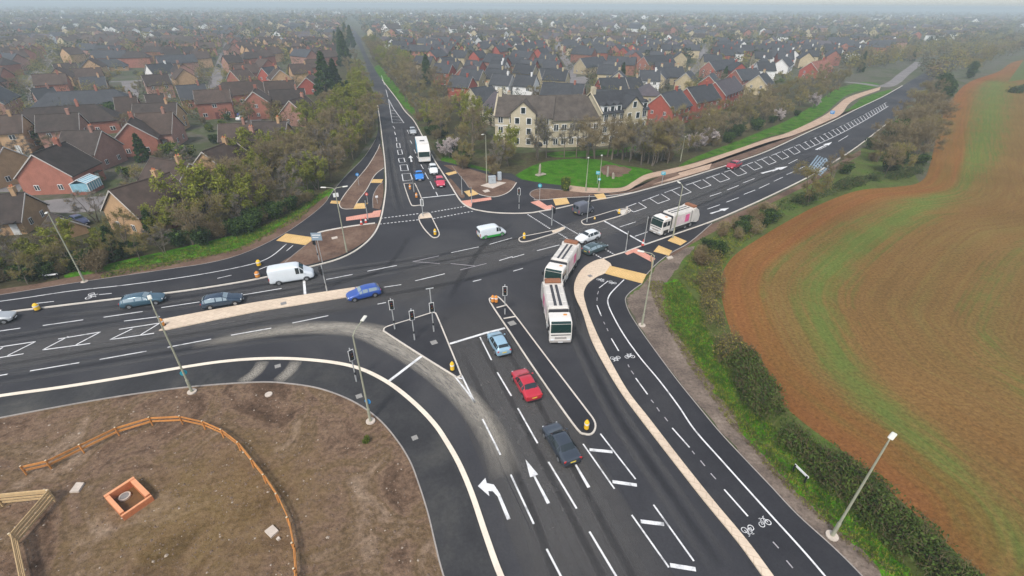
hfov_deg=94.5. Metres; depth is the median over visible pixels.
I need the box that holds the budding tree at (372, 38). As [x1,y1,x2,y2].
[364,34,376,48]
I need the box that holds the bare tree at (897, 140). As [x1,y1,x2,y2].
[881,119,922,150]
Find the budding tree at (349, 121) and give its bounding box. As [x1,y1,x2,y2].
[335,110,364,137]
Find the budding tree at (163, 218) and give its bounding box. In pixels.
[138,202,184,233]
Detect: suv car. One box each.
[409,126,416,134]
[428,163,438,174]
[575,229,600,244]
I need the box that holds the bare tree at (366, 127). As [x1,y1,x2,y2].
[354,114,373,143]
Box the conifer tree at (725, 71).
[721,66,727,79]
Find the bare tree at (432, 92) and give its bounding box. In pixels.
[421,88,436,110]
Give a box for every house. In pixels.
[0,45,9,51]
[0,51,32,70]
[0,54,24,74]
[0,67,19,87]
[0,77,8,88]
[0,86,23,114]
[0,110,42,153]
[0,142,28,188]
[0,184,49,235]
[2,47,30,63]
[3,43,16,49]
[13,137,106,194]
[18,46,37,61]
[21,99,124,133]
[24,43,43,57]
[30,83,55,101]
[30,84,128,107]
[31,70,74,90]
[34,108,89,147]
[36,212,89,240]
[51,64,79,87]
[52,60,77,72]
[59,45,86,62]
[59,124,127,170]
[72,65,104,89]
[76,42,97,56]
[78,73,109,89]
[79,56,128,70]
[82,55,109,77]
[89,48,126,60]
[93,43,126,50]
[97,47,113,49]
[100,168,198,235]
[113,91,140,120]
[114,111,161,156]
[120,48,153,67]
[131,97,189,129]
[134,106,187,146]
[137,153,218,200]
[140,43,160,60]
[141,71,175,97]
[143,41,160,47]
[143,89,164,102]
[144,60,172,80]
[155,52,199,71]
[159,44,173,54]
[162,46,180,54]
[170,60,194,74]
[170,65,197,87]
[175,80,206,109]
[182,44,198,53]
[189,48,213,67]
[192,37,207,43]
[192,85,235,119]
[192,136,258,189]
[197,40,217,55]
[214,76,264,105]
[217,117,250,143]
[220,52,243,72]
[222,42,239,54]
[226,66,256,81]
[228,37,237,44]
[232,61,259,79]
[232,125,279,167]
[235,40,249,53]
[239,42,254,53]
[240,37,253,43]
[240,49,266,63]
[243,44,261,52]
[243,84,272,119]
[251,115,294,158]
[254,47,276,64]
[255,56,273,68]
[257,35,269,43]
[257,64,283,81]
[262,37,278,45]
[263,77,294,94]
[264,45,284,61]
[267,65,292,80]
[268,84,305,111]
[272,35,281,46]
[279,92,319,126]
[284,38,294,46]
[288,61,313,85]
[289,44,305,52]
[289,47,316,63]
[292,40,305,45]
[297,71,316,94]
[304,58,327,75]
[306,42,322,48]
[309,45,321,52]
[318,48,337,65]
[324,43,335,50]
[391,39,411,51]
[397,43,410,51]
[402,36,415,43]
[409,43,433,58]
[413,54,436,68]
[417,36,429,44]
[424,38,443,44]
[426,47,447,61]
[432,39,443,44]
[432,61,456,84]
[433,43,456,51]
[437,35,453,42]
[437,54,458,62]
[440,45,451,56]
[441,58,462,72]
[444,42,457,48]
[446,73,477,98]
[452,48,469,65]
[453,35,464,43]
[455,62,476,74]
[459,43,474,52]
[459,67,486,86]
[462,38,476,44]
[463,41,477,50]
[464,58,486,71]
[465,81,495,115]
[468,48,485,59]
[471,35,481,43]
[477,40,496,49]
[478,42,494,54]
[482,90,510,126]
[483,53,525,72]
[485,66,509,83]
[487,61,509,71]
[488,35,497,41]
[488,71,514,94]
[490,54,511,72]
[490,58,510,67]
[491,43,508,54]
[498,40,512,46]
[500,42,511,54]
[510,49,536,59]
[512,43,527,50]
[512,62,537,76]
[512,72,539,94]
[513,38,524,43]
[513,40,535,50]
[519,57,539,68]
[533,42,547,50]
[534,38,545,43]
[534,45,550,57]
[534,55,549,66]
[536,64,561,85]
[539,52,559,59]
[539,80,586,95]
[540,58,562,67]
[542,67,570,82]
[543,44,555,53]
[561,38,573,50]
[563,39,584,52]
[566,41,581,54]
[570,46,596,62]
[573,54,604,74]
[577,44,591,47]
[592,43,606,48]
[594,38,607,42]
[594,74,628,89]
[596,45,611,59]
[596,62,620,78]
[596,86,621,91]
[602,59,621,68]
[605,39,615,46]
[607,55,636,75]
[610,67,626,76]
[611,42,622,55]
[615,37,626,45]
[617,44,629,55]
[621,36,632,45]
[624,47,634,56]
[625,73,643,88]
[628,42,635,50]
[631,48,643,65]
[635,44,651,54]
[636,36,647,45]
[636,52,675,69]
[638,68,660,89]
[638,79,659,102]
[639,38,658,44]
[642,42,657,50]
[646,85,692,123]
[649,39,662,50]
[649,49,664,55]
[653,59,674,69]
[657,63,670,87]
[660,43,675,53]
[664,63,684,84]
[667,39,677,44]
[671,44,686,54]
[672,49,687,67]
[674,67,697,89]
[682,38,693,43]
[683,80,721,119]
[685,43,699,57]
[698,56,734,77]
[698,69,718,84]
[699,52,721,68]
[710,45,726,53]
[713,73,743,109]
[714,39,735,46]
[717,43,739,47]
[718,47,734,58]
[726,65,760,86]
[728,59,745,74]
[730,45,744,61]
[741,43,755,58]
[744,69,773,94]
[749,50,772,65]
[749,55,768,67]
[753,59,776,78]
[756,43,769,50]
[765,42,778,47]
[766,48,781,61]
[770,45,785,51]
[773,43,795,51]
[774,50,794,62]
[775,54,793,73]
[780,42,802,48]
[789,48,798,65]
[794,49,814,67]
[798,58,832,79]
[800,48,819,60]
[801,44,815,48]
[805,42,820,49]
[822,42,837,54]
[822,46,842,59]
[824,47,840,65]
[845,45,863,57]
[855,42,870,49]
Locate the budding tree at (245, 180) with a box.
[220,170,268,211]
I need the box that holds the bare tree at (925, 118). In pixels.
[914,116,948,130]
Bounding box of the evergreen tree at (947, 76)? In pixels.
[935,72,954,91]
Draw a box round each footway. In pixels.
[0,360,496,575]
[435,160,629,212]
[605,224,709,274]
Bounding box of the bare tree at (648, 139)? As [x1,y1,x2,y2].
[631,126,656,164]
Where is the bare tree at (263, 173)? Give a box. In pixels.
[252,163,270,187]
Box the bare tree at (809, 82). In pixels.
[802,75,817,88]
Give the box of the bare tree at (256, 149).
[244,142,271,166]
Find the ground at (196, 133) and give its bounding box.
[0,5,1023,516]
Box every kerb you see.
[0,357,503,575]
[0,381,443,575]
[1,139,375,294]
[12,109,386,311]
[317,222,374,232]
[339,144,379,208]
[354,168,383,206]
[382,80,538,213]
[383,312,461,377]
[404,183,421,205]
[418,212,439,237]
[475,182,516,196]
[489,296,595,435]
[519,227,564,241]
[539,85,902,211]
[544,192,631,199]
[581,208,630,224]
[603,126,883,258]
[625,283,862,575]
[647,223,711,273]
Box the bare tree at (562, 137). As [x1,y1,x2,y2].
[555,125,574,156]
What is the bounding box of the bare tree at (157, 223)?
[139,220,165,246]
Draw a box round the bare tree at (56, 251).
[34,241,80,265]
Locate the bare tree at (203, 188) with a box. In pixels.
[175,184,214,221]
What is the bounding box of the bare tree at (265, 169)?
[238,155,278,201]
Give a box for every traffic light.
[312,241,319,259]
[318,265,327,290]
[348,348,356,381]
[388,298,395,328]
[409,309,414,339]
[420,198,423,215]
[426,287,434,331]
[503,284,506,313]
[551,206,555,224]
[586,195,591,221]
[625,231,629,252]
[644,217,649,242]
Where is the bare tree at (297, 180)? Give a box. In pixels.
[267,163,304,197]
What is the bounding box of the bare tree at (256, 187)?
[246,175,274,205]
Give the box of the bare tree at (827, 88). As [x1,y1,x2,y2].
[821,79,841,95]
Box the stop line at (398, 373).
[303,194,644,380]
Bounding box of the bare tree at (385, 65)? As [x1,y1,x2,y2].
[381,60,391,69]
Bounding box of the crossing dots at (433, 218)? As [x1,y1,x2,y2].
[383,206,472,223]
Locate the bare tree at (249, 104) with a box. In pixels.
[235,99,255,121]
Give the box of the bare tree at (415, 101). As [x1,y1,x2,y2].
[405,91,424,113]
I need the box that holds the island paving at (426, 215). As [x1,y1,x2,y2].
[419,213,431,218]
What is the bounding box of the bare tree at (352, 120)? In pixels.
[344,112,370,140]
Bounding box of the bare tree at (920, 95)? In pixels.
[905,90,938,118]
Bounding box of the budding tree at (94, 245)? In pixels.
[83,227,101,250]
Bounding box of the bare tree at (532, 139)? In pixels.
[526,119,552,160]
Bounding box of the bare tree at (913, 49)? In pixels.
[903,45,916,60]
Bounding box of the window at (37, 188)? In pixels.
[33,185,40,190]
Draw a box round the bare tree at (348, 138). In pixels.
[336,124,361,159]
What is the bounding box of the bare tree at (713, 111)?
[701,108,721,129]
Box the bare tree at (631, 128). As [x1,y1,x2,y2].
[623,117,641,158]
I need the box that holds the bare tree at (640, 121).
[624,113,643,155]
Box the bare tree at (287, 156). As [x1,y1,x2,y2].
[278,151,317,185]
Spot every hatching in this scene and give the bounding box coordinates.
[0,316,159,357]
[381,75,411,180]
[456,375,474,402]
[583,434,694,567]
[589,448,695,570]
[626,103,887,211]
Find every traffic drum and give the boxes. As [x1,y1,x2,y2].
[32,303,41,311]
[254,271,260,277]
[256,260,261,266]
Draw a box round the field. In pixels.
[721,60,1023,575]
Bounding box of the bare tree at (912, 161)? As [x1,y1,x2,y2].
[891,141,919,168]
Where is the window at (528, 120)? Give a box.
[526,118,531,124]
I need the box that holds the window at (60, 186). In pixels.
[57,184,64,189]
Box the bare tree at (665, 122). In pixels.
[645,118,682,162]
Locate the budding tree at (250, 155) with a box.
[239,148,269,179]
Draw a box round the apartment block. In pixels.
[493,86,649,147]
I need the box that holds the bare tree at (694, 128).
[688,116,707,138]
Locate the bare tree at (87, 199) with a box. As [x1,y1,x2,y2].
[61,189,103,221]
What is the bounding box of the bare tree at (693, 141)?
[682,134,701,152]
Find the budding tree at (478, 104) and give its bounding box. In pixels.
[456,94,492,136]
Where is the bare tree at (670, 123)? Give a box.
[647,117,675,157]
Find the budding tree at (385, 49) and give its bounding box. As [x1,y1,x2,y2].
[377,46,387,56]
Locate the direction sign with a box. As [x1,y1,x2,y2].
[310,233,322,262]
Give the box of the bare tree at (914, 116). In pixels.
[902,106,929,123]
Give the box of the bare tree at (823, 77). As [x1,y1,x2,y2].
[815,73,833,88]
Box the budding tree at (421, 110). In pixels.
[418,100,442,123]
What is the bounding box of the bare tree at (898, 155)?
[875,142,916,171]
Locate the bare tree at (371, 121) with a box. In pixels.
[361,114,373,128]
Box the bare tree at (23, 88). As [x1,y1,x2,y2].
[16,85,29,95]
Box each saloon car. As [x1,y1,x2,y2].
[414,170,424,180]
[511,368,542,402]
[542,422,581,467]
[725,160,741,169]
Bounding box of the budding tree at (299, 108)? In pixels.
[291,97,324,124]
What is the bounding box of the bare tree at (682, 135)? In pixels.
[663,122,688,163]
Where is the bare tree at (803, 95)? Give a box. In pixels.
[795,90,812,106]
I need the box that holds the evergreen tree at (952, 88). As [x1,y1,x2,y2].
[939,79,958,99]
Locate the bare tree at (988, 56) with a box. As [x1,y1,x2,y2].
[984,44,997,64]
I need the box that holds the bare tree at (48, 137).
[36,132,57,146]
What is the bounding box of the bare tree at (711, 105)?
[696,101,717,119]
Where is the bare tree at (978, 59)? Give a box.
[966,57,985,67]
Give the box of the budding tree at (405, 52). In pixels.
[396,49,413,61]
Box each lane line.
[0,238,557,375]
[480,337,616,575]
[620,136,846,235]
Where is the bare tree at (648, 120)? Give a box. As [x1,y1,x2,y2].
[634,116,663,155]
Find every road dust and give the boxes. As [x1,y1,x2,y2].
[243,363,264,380]
[245,323,429,363]
[279,363,295,379]
[284,323,499,442]
[448,373,497,439]
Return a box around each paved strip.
[159,287,356,330]
[574,258,773,575]
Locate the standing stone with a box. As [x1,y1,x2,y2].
[535,164,545,176]
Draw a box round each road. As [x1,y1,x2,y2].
[0,40,978,575]
[0,184,21,191]
[25,44,56,102]
[25,72,285,82]
[44,196,105,212]
[121,81,138,96]
[207,42,226,88]
[346,26,362,41]
[555,42,575,82]
[576,76,588,83]
[691,43,709,73]
[845,62,921,86]
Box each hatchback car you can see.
[346,283,381,301]
[435,175,445,186]
[486,331,510,356]
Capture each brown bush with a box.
[73,249,106,273]
[81,247,107,266]
[193,218,211,233]
[206,219,228,237]
[412,110,424,120]
[454,153,468,168]
[485,152,497,165]
[693,248,714,265]
[702,135,711,145]
[714,228,728,236]
[746,206,759,215]
[750,211,764,224]
[866,151,878,161]
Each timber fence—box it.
[0,489,55,575]
[19,415,296,575]
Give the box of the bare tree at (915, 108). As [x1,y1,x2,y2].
[910,104,941,119]
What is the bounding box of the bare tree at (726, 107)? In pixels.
[716,98,732,114]
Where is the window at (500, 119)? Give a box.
[498,117,502,122]
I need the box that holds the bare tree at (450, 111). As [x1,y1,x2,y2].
[436,96,453,119]
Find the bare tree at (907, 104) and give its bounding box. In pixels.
[894,99,916,115]
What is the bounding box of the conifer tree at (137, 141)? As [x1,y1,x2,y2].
[131,133,150,162]
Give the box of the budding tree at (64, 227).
[33,217,79,250]
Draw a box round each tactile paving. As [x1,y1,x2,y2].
[276,234,311,244]
[346,210,380,220]
[353,203,365,208]
[371,179,382,182]
[462,197,490,206]
[464,190,477,195]
[531,200,554,209]
[553,198,569,204]
[594,193,606,199]
[605,266,646,282]
[625,248,654,261]
[654,246,671,255]
[668,236,686,244]
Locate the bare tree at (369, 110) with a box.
[356,99,377,130]
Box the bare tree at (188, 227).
[164,204,207,244]
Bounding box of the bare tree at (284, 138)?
[263,133,304,175]
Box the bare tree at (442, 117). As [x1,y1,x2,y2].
[426,99,450,137]
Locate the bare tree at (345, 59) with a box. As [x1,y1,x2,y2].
[341,56,354,69]
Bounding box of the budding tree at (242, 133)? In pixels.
[223,126,272,161]
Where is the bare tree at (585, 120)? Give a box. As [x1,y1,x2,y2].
[575,114,602,155]
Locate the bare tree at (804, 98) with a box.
[794,87,808,104]
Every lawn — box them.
[516,159,652,187]
[547,129,671,156]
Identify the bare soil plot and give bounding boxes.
[0,383,442,575]
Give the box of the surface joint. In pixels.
[130,275,674,575]
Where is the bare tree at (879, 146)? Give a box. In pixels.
[868,119,918,161]
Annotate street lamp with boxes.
[44,212,87,282]
[147,295,196,394]
[320,186,347,251]
[352,315,374,424]
[481,134,486,181]
[585,157,588,190]
[598,155,602,190]
[637,250,654,326]
[672,181,682,237]
[825,432,896,541]
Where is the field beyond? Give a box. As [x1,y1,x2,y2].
[1008,60,1023,81]
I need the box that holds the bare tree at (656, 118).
[649,113,664,151]
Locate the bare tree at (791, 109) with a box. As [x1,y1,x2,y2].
[780,99,794,115]
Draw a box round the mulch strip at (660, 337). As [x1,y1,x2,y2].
[627,246,881,575]
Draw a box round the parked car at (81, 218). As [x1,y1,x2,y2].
[67,213,90,223]
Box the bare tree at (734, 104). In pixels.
[726,99,744,122]
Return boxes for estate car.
[0,310,16,323]
[118,291,165,308]
[200,292,243,309]
[581,241,607,255]
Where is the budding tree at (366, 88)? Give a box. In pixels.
[351,78,373,102]
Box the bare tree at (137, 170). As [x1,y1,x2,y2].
[120,163,142,184]
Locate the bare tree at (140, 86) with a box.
[136,79,146,91]
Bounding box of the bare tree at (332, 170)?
[316,145,348,182]
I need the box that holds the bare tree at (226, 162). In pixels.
[189,153,244,213]
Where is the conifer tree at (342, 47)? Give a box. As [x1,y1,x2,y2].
[336,30,351,66]
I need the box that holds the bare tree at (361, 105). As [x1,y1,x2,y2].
[347,98,367,119]
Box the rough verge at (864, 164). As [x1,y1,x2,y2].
[630,145,966,575]
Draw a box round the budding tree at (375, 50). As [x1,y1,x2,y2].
[372,48,381,57]
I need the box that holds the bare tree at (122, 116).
[112,109,133,124]
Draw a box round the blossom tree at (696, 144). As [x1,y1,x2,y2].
[686,132,708,151]
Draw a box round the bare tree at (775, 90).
[764,86,780,106]
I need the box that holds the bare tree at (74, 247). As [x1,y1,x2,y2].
[48,242,76,253]
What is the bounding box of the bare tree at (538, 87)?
[526,85,540,94]
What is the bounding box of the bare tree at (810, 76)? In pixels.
[802,74,817,85]
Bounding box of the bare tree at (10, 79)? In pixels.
[4,77,21,91]
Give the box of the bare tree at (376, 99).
[360,90,387,123]
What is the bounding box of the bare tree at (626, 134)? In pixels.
[618,122,636,156]
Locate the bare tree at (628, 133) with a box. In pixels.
[610,124,637,159]
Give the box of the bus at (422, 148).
[415,136,431,162]
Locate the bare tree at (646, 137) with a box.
[636,122,656,160]
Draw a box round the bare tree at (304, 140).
[277,137,306,164]
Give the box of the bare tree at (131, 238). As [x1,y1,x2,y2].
[122,230,148,259]
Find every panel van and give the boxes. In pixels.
[266,262,314,285]
[476,223,505,238]
[572,200,593,215]
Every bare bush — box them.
[0,266,11,280]
[53,260,67,274]
[150,147,164,157]
[198,116,205,122]
[258,205,267,221]
[272,198,289,211]
[283,190,303,206]
[300,191,313,201]
[430,129,441,138]
[487,162,500,173]
[695,244,706,251]
[710,137,721,145]
[717,217,731,229]
[730,214,741,228]
[734,225,745,238]
[749,217,765,233]
[757,200,768,210]
[764,202,778,210]
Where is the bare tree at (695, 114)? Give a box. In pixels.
[684,110,709,133]
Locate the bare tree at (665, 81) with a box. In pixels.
[660,80,668,90]
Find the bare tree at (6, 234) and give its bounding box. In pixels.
[0,223,12,246]
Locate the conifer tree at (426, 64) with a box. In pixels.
[420,54,433,83]
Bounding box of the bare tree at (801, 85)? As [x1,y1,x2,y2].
[796,76,812,95]
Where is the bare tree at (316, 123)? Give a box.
[299,119,327,141]
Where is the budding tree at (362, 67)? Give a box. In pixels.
[355,65,365,78]
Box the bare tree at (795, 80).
[793,76,805,89]
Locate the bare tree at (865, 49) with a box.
[864,45,876,57]
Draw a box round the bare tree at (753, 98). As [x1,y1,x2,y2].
[736,93,758,118]
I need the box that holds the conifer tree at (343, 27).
[342,22,346,40]
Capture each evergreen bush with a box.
[3,263,37,281]
[27,123,41,145]
[32,262,56,277]
[59,249,88,270]
[98,101,114,109]
[121,241,138,255]
[161,229,186,245]
[184,225,211,244]
[207,134,216,142]
[216,219,232,233]
[223,219,244,235]
[232,214,258,233]
[239,207,264,226]
[256,200,266,211]
[260,201,284,218]
[279,195,297,211]
[424,126,431,134]
[429,124,439,132]
[434,141,443,149]
[436,128,448,136]
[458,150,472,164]
[700,237,712,246]
[708,240,730,257]
[722,131,735,142]
[725,126,739,137]
[732,124,746,135]
[734,220,752,233]
[738,215,758,226]
[751,118,765,129]
[758,217,770,227]
[760,208,781,221]
[769,115,778,122]
[793,110,801,115]
[839,162,855,173]
[865,137,879,149]
[915,153,931,164]
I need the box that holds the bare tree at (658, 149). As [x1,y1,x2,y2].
[642,131,674,165]
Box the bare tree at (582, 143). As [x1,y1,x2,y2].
[577,125,601,158]
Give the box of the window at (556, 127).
[553,124,558,130]
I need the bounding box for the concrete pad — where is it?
[481,181,505,187]
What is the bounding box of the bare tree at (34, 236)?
[12,219,56,245]
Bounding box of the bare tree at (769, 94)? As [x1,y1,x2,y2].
[760,91,775,106]
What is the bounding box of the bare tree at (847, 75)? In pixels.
[838,71,852,84]
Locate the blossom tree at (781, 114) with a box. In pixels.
[774,108,786,120]
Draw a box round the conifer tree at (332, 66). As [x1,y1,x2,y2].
[327,58,344,92]
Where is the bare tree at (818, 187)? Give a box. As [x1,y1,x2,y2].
[792,159,834,205]
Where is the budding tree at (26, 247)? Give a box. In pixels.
[7,237,59,260]
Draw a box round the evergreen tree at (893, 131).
[883,122,913,143]
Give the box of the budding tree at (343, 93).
[328,83,357,116]
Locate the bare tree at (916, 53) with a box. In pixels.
[906,51,922,63]
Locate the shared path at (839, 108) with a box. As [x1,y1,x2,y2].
[569,87,879,192]
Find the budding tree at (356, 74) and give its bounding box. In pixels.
[341,66,368,84]
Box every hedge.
[0,245,94,281]
[696,245,751,362]
[717,341,989,575]
[761,163,926,221]
[1006,84,1023,93]
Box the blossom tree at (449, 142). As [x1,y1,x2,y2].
[437,137,459,157]
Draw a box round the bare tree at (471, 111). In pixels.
[455,106,487,150]
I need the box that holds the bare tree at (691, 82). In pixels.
[684,81,694,87]
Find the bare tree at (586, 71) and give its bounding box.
[581,68,596,81]
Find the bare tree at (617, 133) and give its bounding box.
[601,123,625,159]
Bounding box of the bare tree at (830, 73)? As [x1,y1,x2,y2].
[827,71,834,81]
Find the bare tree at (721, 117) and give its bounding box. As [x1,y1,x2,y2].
[708,112,728,133]
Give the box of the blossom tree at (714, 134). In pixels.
[702,128,719,144]
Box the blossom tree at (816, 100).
[808,92,821,107]
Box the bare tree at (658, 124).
[638,121,667,163]
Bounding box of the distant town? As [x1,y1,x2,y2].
[0,8,1023,54]
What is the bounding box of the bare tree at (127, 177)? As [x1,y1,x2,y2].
[118,168,138,185]
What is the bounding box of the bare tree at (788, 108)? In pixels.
[779,95,796,112]
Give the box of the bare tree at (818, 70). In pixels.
[805,69,822,86]
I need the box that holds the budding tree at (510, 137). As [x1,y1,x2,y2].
[493,124,520,161]
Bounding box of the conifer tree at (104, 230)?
[99,225,127,261]
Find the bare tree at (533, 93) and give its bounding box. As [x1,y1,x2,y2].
[530,88,540,94]
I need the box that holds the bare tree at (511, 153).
[495,138,516,165]
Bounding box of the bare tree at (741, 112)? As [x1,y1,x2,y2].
[734,93,755,122]
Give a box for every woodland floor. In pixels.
[0,60,375,288]
[369,58,846,184]
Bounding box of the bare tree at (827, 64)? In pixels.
[819,62,831,77]
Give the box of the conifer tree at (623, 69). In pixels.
[621,62,625,73]
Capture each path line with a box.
[4,244,825,575]
[42,245,747,515]
[597,291,792,567]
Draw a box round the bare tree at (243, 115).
[234,104,253,121]
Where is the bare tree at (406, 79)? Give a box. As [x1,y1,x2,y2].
[396,76,408,89]
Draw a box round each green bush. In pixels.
[115,166,135,176]
[157,140,177,157]
[171,144,196,157]
[203,123,213,131]
[302,189,314,195]
[362,434,369,443]
[560,176,570,190]
[704,266,721,274]
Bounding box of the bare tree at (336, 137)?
[324,133,349,161]
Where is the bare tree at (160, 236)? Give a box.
[139,225,173,252]
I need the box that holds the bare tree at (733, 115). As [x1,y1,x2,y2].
[716,109,746,139]
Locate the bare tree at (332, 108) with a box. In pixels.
[318,105,341,139]
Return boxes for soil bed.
[280,223,376,264]
[340,146,383,208]
[373,183,383,208]
[444,165,515,196]
[448,179,464,197]
[530,189,593,198]
[601,165,631,177]
[608,172,678,194]
[626,109,853,191]
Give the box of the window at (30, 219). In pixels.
[28,217,33,224]
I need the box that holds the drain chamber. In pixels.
[103,477,153,520]
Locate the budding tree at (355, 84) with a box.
[342,79,368,106]
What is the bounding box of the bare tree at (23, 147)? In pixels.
[5,134,36,154]
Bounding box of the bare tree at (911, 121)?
[896,118,923,141]
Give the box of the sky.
[0,0,1023,11]
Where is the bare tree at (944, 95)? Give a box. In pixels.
[924,90,954,101]
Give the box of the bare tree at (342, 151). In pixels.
[325,141,344,165]
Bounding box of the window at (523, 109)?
[520,107,525,113]
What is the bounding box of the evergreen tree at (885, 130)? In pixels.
[883,118,910,135]
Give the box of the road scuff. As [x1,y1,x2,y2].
[809,155,827,175]
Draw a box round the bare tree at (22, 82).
[15,78,29,92]
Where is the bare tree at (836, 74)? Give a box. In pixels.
[834,69,848,85]
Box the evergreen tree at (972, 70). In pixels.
[965,61,980,77]
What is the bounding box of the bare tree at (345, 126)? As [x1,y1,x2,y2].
[325,120,348,146]
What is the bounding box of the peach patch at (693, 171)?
[655,163,711,183]
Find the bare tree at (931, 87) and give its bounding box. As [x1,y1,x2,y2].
[922,76,950,95]
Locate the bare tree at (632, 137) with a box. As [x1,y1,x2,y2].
[620,124,642,161]
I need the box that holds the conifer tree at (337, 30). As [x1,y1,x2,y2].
[336,27,346,45]
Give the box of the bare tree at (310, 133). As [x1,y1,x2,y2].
[291,125,319,141]
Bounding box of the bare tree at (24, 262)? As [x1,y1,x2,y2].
[5,251,36,284]
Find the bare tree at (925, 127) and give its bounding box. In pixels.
[914,121,938,151]
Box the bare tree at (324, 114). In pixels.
[315,110,337,131]
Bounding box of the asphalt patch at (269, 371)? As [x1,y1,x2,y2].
[253,360,289,381]
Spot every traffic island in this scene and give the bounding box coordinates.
[385,313,459,375]
[405,183,420,204]
[419,212,438,236]
[490,297,594,432]
[520,231,552,240]
[582,209,629,223]
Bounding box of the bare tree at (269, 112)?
[261,99,278,120]
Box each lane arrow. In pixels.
[478,479,509,519]
[526,460,549,503]
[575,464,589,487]
[762,166,786,173]
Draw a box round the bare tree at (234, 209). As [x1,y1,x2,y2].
[207,192,248,218]
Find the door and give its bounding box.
[8,224,21,234]
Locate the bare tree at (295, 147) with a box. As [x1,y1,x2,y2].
[280,139,317,164]
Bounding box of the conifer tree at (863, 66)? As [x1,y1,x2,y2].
[857,55,866,71]
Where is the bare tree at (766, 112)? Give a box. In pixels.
[759,96,778,123]
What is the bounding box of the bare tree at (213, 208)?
[174,192,229,223]
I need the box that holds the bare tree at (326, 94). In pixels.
[316,90,341,109]
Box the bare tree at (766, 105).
[755,99,777,117]
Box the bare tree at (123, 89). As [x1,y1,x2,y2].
[114,85,132,93]
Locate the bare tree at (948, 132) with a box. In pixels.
[927,114,955,150]
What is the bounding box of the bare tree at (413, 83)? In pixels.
[405,78,427,96]
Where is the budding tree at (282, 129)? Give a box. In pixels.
[260,124,300,167]
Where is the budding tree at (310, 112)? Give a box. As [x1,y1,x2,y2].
[301,106,328,124]
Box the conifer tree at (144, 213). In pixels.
[140,209,164,238]
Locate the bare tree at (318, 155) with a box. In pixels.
[293,146,326,185]
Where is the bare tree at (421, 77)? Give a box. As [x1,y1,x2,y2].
[415,69,426,81]
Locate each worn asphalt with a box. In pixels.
[0,286,396,367]
[48,329,238,361]
[83,343,247,370]
[415,175,744,281]
[450,326,638,575]
[493,403,549,529]
[494,385,577,550]
[495,449,534,548]
[521,404,597,542]
[530,406,608,555]
[546,403,625,540]
[577,353,645,472]
[589,345,680,492]
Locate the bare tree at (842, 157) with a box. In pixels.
[822,146,857,181]
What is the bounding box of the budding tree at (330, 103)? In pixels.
[317,93,355,122]
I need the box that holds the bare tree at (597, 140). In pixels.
[574,113,612,158]
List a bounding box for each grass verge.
[64,189,333,277]
[374,65,415,114]
[441,156,489,170]
[662,279,909,575]
[679,82,878,166]
[846,89,891,111]
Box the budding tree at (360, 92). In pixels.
[344,86,381,114]
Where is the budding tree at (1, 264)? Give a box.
[0,249,6,267]
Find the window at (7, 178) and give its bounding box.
[4,176,11,181]
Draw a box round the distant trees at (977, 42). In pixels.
[0,5,1023,124]
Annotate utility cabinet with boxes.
[488,175,495,183]
[497,171,501,180]
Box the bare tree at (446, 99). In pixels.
[424,93,457,126]
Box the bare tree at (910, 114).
[897,107,924,120]
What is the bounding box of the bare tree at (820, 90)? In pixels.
[813,82,826,95]
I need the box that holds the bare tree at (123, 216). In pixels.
[97,207,139,243]
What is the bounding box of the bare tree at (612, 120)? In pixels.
[597,115,627,156]
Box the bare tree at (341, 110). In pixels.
[333,106,355,122]
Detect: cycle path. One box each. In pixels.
[0,110,383,310]
[584,273,860,575]
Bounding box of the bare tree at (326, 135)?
[306,126,334,158]
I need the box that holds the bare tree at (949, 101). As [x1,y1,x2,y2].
[922,98,959,113]
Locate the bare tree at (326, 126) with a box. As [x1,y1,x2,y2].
[317,120,335,146]
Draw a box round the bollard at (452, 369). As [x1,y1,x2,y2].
[449,361,455,371]
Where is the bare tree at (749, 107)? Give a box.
[742,103,759,124]
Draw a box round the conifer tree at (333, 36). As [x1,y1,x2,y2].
[332,30,335,42]
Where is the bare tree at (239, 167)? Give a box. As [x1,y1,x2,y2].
[216,160,253,182]
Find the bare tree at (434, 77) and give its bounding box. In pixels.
[432,72,444,88]
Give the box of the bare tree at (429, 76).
[426,66,439,82]
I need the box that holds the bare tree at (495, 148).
[488,138,509,168]
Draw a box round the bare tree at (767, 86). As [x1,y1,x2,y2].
[764,83,774,94]
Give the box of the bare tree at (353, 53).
[349,48,357,57]
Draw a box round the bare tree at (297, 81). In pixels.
[291,75,301,87]
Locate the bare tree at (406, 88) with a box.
[398,81,409,101]
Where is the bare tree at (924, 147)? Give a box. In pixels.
[905,128,948,153]
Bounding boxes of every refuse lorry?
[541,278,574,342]
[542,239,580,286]
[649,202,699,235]
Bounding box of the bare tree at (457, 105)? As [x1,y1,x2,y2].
[449,97,464,119]
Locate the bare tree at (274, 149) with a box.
[262,140,299,180]
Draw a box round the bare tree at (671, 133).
[653,124,676,160]
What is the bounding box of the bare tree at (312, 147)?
[307,143,327,171]
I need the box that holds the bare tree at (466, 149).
[452,139,474,168]
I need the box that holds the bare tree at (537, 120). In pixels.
[525,114,548,157]
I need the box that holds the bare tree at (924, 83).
[919,80,939,98]
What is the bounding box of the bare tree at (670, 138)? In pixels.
[659,119,679,158]
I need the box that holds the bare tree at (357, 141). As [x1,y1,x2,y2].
[338,124,358,147]
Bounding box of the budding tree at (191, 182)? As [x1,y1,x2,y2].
[148,156,209,225]
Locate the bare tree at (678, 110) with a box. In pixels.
[667,103,691,128]
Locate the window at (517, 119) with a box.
[514,117,519,123]
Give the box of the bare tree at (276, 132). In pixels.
[269,127,296,154]
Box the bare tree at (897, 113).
[891,107,911,120]
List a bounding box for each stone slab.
[70,482,84,492]
[265,525,278,538]

